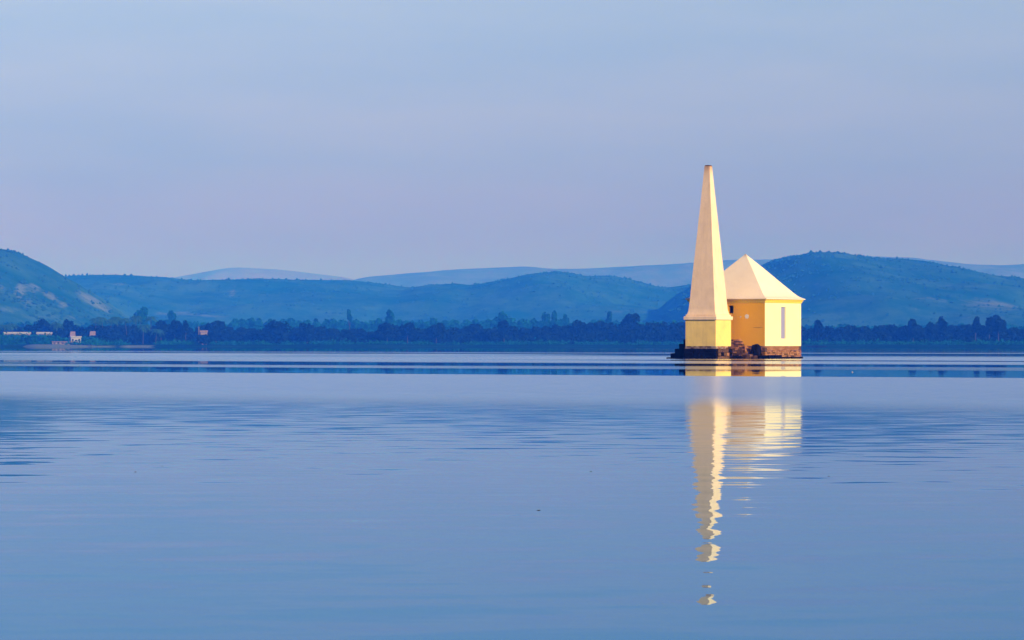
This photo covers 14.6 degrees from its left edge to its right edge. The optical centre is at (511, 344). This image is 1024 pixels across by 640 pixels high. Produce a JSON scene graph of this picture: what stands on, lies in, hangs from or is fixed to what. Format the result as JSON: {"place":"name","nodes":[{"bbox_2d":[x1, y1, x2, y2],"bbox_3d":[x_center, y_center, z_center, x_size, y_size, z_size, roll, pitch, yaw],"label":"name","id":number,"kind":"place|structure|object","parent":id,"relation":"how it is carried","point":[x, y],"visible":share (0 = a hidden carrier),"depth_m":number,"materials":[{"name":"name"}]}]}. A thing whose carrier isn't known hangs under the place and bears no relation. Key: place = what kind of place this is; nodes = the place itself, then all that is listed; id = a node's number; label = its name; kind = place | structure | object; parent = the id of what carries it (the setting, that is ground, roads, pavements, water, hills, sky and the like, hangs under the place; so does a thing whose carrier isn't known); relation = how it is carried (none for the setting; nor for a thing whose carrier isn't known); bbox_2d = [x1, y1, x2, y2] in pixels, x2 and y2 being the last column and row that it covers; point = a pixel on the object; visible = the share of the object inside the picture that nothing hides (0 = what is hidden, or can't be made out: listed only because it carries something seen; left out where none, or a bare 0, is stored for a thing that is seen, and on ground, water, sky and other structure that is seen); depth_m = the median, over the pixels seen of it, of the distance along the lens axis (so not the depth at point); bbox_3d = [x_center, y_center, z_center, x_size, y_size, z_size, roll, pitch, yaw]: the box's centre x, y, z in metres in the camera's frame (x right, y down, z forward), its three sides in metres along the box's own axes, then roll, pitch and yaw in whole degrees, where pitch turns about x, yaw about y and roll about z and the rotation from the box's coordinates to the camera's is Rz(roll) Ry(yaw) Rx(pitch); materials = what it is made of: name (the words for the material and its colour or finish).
{"place":"outdoors","nodes":[
{"label":"outdoors","id":0,"kind":"place"},
{"bbox_2d":[0,249,131,326],"bbox_3d":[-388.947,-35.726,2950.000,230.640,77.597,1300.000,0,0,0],"label":"hill","id":1,"kind":"structure","parent":0,"point":[15,313],"depth_m":2922.63,"materials":[{"name":"green plant"}]},
{"bbox_2d":[155,320,166,339],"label":"broadleaf tree","id":2,"kind":"object","parent":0,"point":[161,325],"visible":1,"depth_m":1699.06,"materials":[{"name":"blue plant"}]},
{"bbox_2d":[174,268,353,279],"bbox_3d":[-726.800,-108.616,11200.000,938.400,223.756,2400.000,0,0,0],"label":"hill","id":3,"kind":"structure","parent":0,"point":[236,273],"depth_m":11212.01,"materials":[{"name":"blue"}]},
{"bbox_2d":[65,272,690,324],"bbox_3d":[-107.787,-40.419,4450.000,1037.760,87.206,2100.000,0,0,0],"label":"hill","id":4,"kind":"structure","parent":0,"point":[177,298],"depth_m":4125.78,"materials":[{"name":"green plant"}]},
{"bbox_2d":[0,347,1023,639],"bbox_3d":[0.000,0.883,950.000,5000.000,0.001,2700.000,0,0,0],"label":"lake water","id":5,"kind":"structure","parent":0,"point":[412,493],"depth_m":23.55,"materials":[{"name":"blue liquid"}]},
{"bbox_2d":[666,339,686,358],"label":"stone steps","id":6,"kind":"structure","parent":5,"relation":"in","point":[679,353],"depth_m":250.37,"materials":[{"name":"stone"}]},
{"bbox_2d":[684,165,732,358],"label":"obelisk","id":7,"kind":"object","parent":5,"relation":"in","point":[708,317],"visible":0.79,"depth_m":249.42,"materials":[{"name":"beige paint"}]},
{"bbox_2d":[686,254,804,358],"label":"pavilion","id":8,"kind":"structure","parent":5,"relation":"in","point":[764,307],"depth_m":251.48,"materials":[{"name":"paint"}]},
{"bbox_2d":[781,307,784,338],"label":"blind window","id":9,"kind":"structure","parent":8,"relation":"in","point":[782,308],"depth_m":252.33,"materials":[{"name":"white paint"}]},
{"bbox_2d":[730,354,781,358],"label":"stone platform","id":10,"kind":"structure","parent":5,"relation":"in","point":[748,356],"depth_m":249.24,"materials":[{"name":"stone"}]},
{"bbox_2d":[728,339,749,355],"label":"broken brick wall","id":11,"kind":"structure","parent":10,"relation":"on","point":[738,346],"depth_m":250.35,"materials":[{"name":"brown brick"}]},
{"bbox_2d":[750,344,761,355],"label":"boulder","id":12,"kind":"object","parent":10,"relation":"on","point":[756,350],"visible":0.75,"depth_m":249.63,"materials":[{"name":"black stone"}]},
{"bbox_2d":[0,343,1023,346],"bbox_3d":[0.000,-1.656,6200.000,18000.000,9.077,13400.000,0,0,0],"label":"ground","id":13,"kind":"structure","parent":0,"point":[412,345],"depth_m":1665.57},
{"bbox_2d":[0,324,10,331],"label":"coconut palm","id":14,"kind":"object","parent":13,"relation":"on","point":[2,326],"visible":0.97,"depth_m":1718.57,"materials":[{"name":"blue plant"}]},
{"bbox_2d":[5,323,17,330],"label":"coconut palm","id":15,"kind":"object","parent":13,"relation":"on","point":[11,325],"visible":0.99,"depth_m":1721.53,"materials":[{"name":"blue plant"}]},
{"bbox_2d":[4,332,30,334],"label":"long building","id":16,"kind":"structure","parent":13,"relation":"on","point":[14,333],"depth_m":1697.50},
{"bbox_2d":[30,318,49,330],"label":"broadleaf tree","id":17,"kind":"object","parent":13,"relation":"on","point":[39,322],"visible":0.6,"depth_m":1742.93,"materials":[{"name":"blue plant"}]},
{"bbox_2d":[36,332,51,334],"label":"long building","id":18,"kind":"structure","parent":13,"relation":"on","point":[41,333],"depth_m":1699.50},
{"bbox_2d":[51,322,63,330],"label":"coconut palm","id":19,"kind":"object","parent":13,"relation":"on","point":[57,325],"visible":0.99,"depth_m":1733.09,"materials":[{"name":"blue plant"}]},
{"bbox_2d":[52,341,76,344],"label":"waterside shed","id":20,"kind":"structure","parent":13,"relation":"on","point":[56,342],"depth_m":1612.00,"materials":[{"name":"white"}]},
{"bbox_2d":[63,319,75,333],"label":"broadleaf tree","id":21,"kind":"object","parent":13,"relation":"on","point":[66,323],"visible":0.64,"depth_m":1738.88,"materials":[{"name":"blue plant"}]},
{"bbox_2d":[68,336,81,342],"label":"white house","id":22,"kind":"structure","parent":13,"relation":"on","point":[73,338],"depth_m":1639.96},
{"bbox_2d":[89,318,102,327],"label":"coconut palm","id":23,"kind":"object","parent":13,"relation":"on","point":[92,320],"visible":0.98,"depth_m":1729.48,"materials":[{"name":"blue plant"}]},
{"bbox_2d":[110,317,123,325],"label":"coconut palm","id":24,"kind":"object","parent":13,"relation":"on","point":[117,318],"visible":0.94,"depth_m":1739.48,"materials":[{"name":"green plant"}]},
{"bbox_2d":[117,318,130,334],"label":"coconut palm","id":25,"kind":"object","parent":13,"relation":"on","point":[124,319],"visible":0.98,"depth_m":1724.93,"materials":[{"name":"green plant"}]},
{"bbox_2d":[130,316,142,326],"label":"coconut palm","id":26,"kind":"object","parent":13,"relation":"on","point":[134,320],"visible":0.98,"depth_m":1744.58,"materials":[{"name":"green plant"}]},
{"bbox_2d":[133,306,147,326],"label":"broadleaf tree","id":27,"kind":"object","parent":13,"relation":"on","point":[141,313],"visible":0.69,"depth_m":2248.84,"materials":[{"name":"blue plant"}]},
{"bbox_2d":[136,324,150,343],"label":"coconut palm","id":28,"kind":"object","parent":13,"relation":"on","point":[143,327],"visible":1,"depth_m":1688.06,"materials":[{"name":"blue plant"}]},
{"bbox_2d":[144,316,157,322],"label":"coconut palm","id":29,"kind":"object","parent":13,"relation":"on","point":[150,318],"visible":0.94,"depth_m":1740.54,"materials":[{"name":"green plant"}]},
{"bbox_2d":[150,329,164,342],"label":"coconut palm","id":30,"kind":"object","parent":13,"relation":"on","point":[159,331],"visible":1,"depth_m":1687.89,"materials":[{"name":"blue plant"}]},
{"bbox_2d":[167,310,176,322],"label":"broadleaf tree","id":31,"kind":"object","parent":13,"relation":"on","point":[171,314],"visible":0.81,"depth_m":2249.18,"materials":[{"name":"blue plant"}]},
{"bbox_2d":[168,320,181,338],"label":"broadleaf tree","id":32,"kind":"object","parent":13,"relation":"on","point":[174,328],"visible":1,"depth_m":1700.89,"materials":[{"name":"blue plant"}]},
{"bbox_2d":[181,320,188,340],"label":"broadleaf tree","id":33,"kind":"object","parent":13,"relation":"on","point":[184,327],"visible":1,"depth_m":1697.43,"materials":[{"name":"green plant"}]},
{"bbox_2d":[196,334,210,344],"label":"broadleaf tree","id":34,"kind":"object","parent":13,"relation":"on","point":[205,339],"visible":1,"depth_m":1678.54,"materials":[{"name":"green plant"}]},
{"bbox_2d":[200,330,207,344],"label":"hut","id":35,"kind":"object","parent":13,"relation":"on","point":[203,332],"visible":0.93,"depth_m":1688.00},
{"bbox_2d":[205,320,226,342],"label":"broadleaf tree","id":36,"kind":"object","parent":13,"relation":"on","point":[216,332],"visible":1,"depth_m":1700.96,"materials":[{"name":"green plant"}]},
{"bbox_2d":[262,320,291,343],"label":"broadleaf tree","id":37,"kind":"object","parent":13,"relation":"on","point":[275,331],"visible":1,"depth_m":1692.58,"materials":[{"name":"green plant"}]},
{"bbox_2d":[298,322,315,342],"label":"broadleaf tree","id":38,"kind":"object","parent":13,"relation":"on","point":[307,333],"visible":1,"depth_m":1698.12,"materials":[{"name":"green plant"}]},
{"bbox_2d":[347,309,351,328],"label":"broadleaf tree","id":39,"kind":"object","parent":13,"relation":"on","point":[349,317],"visible":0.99,"depth_m":2299.69,"materials":[{"name":"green plant"}]},
{"bbox_2d":[376,322,397,341],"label":"broadleaf tree","id":40,"kind":"object","parent":13,"relation":"on","point":[386,330],"visible":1,"depth_m":1697.60,"materials":[{"name":"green plant"}]},
{"bbox_2d":[384,309,394,324],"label":"broadleaf tree","id":41,"kind":"object","parent":13,"relation":"on","point":[390,316],"visible":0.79,"depth_m":2298.48,"materials":[{"name":"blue plant"}]},
{"bbox_2d":[399,322,414,342],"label":"broadleaf tree","id":42,"kind":"object","parent":13,"relation":"on","point":[406,330],"visible":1,"depth_m":1700.53,"materials":[{"name":"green plant"}]},
{"bbox_2d":[428,322,444,342],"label":"broadleaf tree","id":43,"kind":"object","parent":13,"relation":"on","point":[436,331],"visible":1,"depth_m":1695.76,"materials":[{"name":"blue plant"}]},
{"bbox_2d":[497,319,508,341],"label":"broadleaf tree","id":44,"kind":"object","parent":13,"relation":"on","point":[502,327],"visible":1,"depth_m":1696.01,"materials":[{"name":"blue plant"}]},
{"bbox_2d":[495,311,510,328],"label":"broadleaf tree","id":45,"kind":"object","parent":13,"relation":"on","point":[502,316],"visible":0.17,"depth_m":2299.89,"materials":[{"name":"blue plant"}]},
{"bbox_2d":[0,319,1023,343],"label":"shore woodland","id":46,"kind":"object","parent":13,"relation":"on","point":[580,331],"visible":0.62,"depth_m":1711.14,"materials":[{"name":"green plant"}]},
{"bbox_2d":[0,331,1023,344],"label":"bank bushes","id":47,"kind":"object","parent":13,"relation":"on","point":[13,339],"visible":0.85,"depth_m":1673.80,"materials":[{"name":"green plant"}]},
{"bbox_2d":[0,316,1023,331],"bbox_3d":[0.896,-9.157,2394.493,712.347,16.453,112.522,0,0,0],"label":"inland woodland","id":48,"kind":"object","parent":13,"relation":"on","point":[340,325],"visible":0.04,"depth_m":2394.90,"materials":[{"name":"green plant"}]},
{"bbox_2d":[540,312,549,327],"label":"broadleaf tree","id":49,"kind":"object","parent":13,"relation":"on","point":[545,317],"visible":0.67,"depth_m":2298.51,"materials":[{"name":"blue plant"}]},
{"bbox_2d":[551,310,556,327],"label":"broadleaf tree","id":50,"kind":"object","parent":13,"relation":"on","point":[554,318],"visible":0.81,"depth_m":2298.95,"materials":[{"name":"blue plant"}]},
{"bbox_2d":[563,313,569,325],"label":"broadleaf tree","id":51,"kind":"object","parent":13,"relation":"on","point":[566,320],"visible":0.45,"depth_m":2299.39,"materials":[{"name":"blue plant"}]},
{"bbox_2d":[605,311,611,322],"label":"broadleaf tree","id":52,"kind":"object","parent":13,"relation":"on","point":[609,317],"visible":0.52,"depth_m":2298.92,"materials":[{"name":"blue plant"}]},
{"bbox_2d":[621,313,639,329],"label":"broadleaf tree","id":53,"kind":"object","parent":13,"relation":"on","point":[630,321],"visible":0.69,"depth_m":1758.49,"materials":[{"name":"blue plant"}]},
{"bbox_2d":[814,320,822,341],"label":"broadleaf tree","id":54,"kind":"object","parent":13,"relation":"on","point":[818,325],"visible":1,"depth_m":1703.56,"materials":[{"name":"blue plant"}]},
{"bbox_2d":[907,319,918,340],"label":"broadleaf tree","id":55,"kind":"object","parent":13,"relation":"on","point":[912,327],"visible":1,"depth_m":1701.11,"materials":[{"name":"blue plant"}]},
{"bbox_2d":[938,316,947,332],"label":"broadleaf tree","id":56,"kind":"object","parent":13,"relation":"on","point":[943,324],"visible":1,"depth_m":1709.04,"materials":[{"name":"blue plant"}]},
{"bbox_2d":[972,316,979,339],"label":"broadleaf tree","id":57,"kind":"object","parent":13,"relation":"on","point":[976,324],"visible":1,"depth_m":1699.03,"materials":[{"name":"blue plant"}]},
{"bbox_2d":[985,316,993,337],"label":"broadleaf tree","id":58,"kind":"object","parent":13,"relation":"on","point":[989,322],"visible":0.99,"depth_m":1702.87,"materials":[{"name":"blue plant"}]},
{"bbox_2d":[992,315,1006,340],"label":"broadleaf tree","id":59,"kind":"object","parent":13,"relation":"on","point":[999,325],"visible":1,"depth_m":1705.19,"materials":[{"name":"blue plant"}]},
{"bbox_2d":[0,0,1023,279],"label":"sky","id":60,"kind":"structure","parent":0,"point":[351,139],"materials":[{"name":"blue"}]},
{"bbox_2d":[353,256,1023,286],"bbox_3d":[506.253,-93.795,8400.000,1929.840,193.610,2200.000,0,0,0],"label":"distant hills","id":61,"kind":"structure","parent":0,"point":[669,275],"depth_m":8283.97,"materials":[{"name":"blue"}]},
{"bbox_2d":[655,252,1023,326],"bbox_3d":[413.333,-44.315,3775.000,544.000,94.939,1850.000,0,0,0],"label":"hill","id":62,"kind":"structure","parent":0,"point":[854,308],"depth_m":3405.97,"materials":[{"name":"green plant"}]},
{"bbox_2d":[0,248,1023,324],"bbox_3d":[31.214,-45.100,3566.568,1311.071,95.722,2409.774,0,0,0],"label":"hillside scrub","id":63,"kind":"object","parent":62,"relation":"on","point":[24,281],"visible":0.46,"depth_m":3746.71,"materials":[{"name":"green plant"}]}
]}

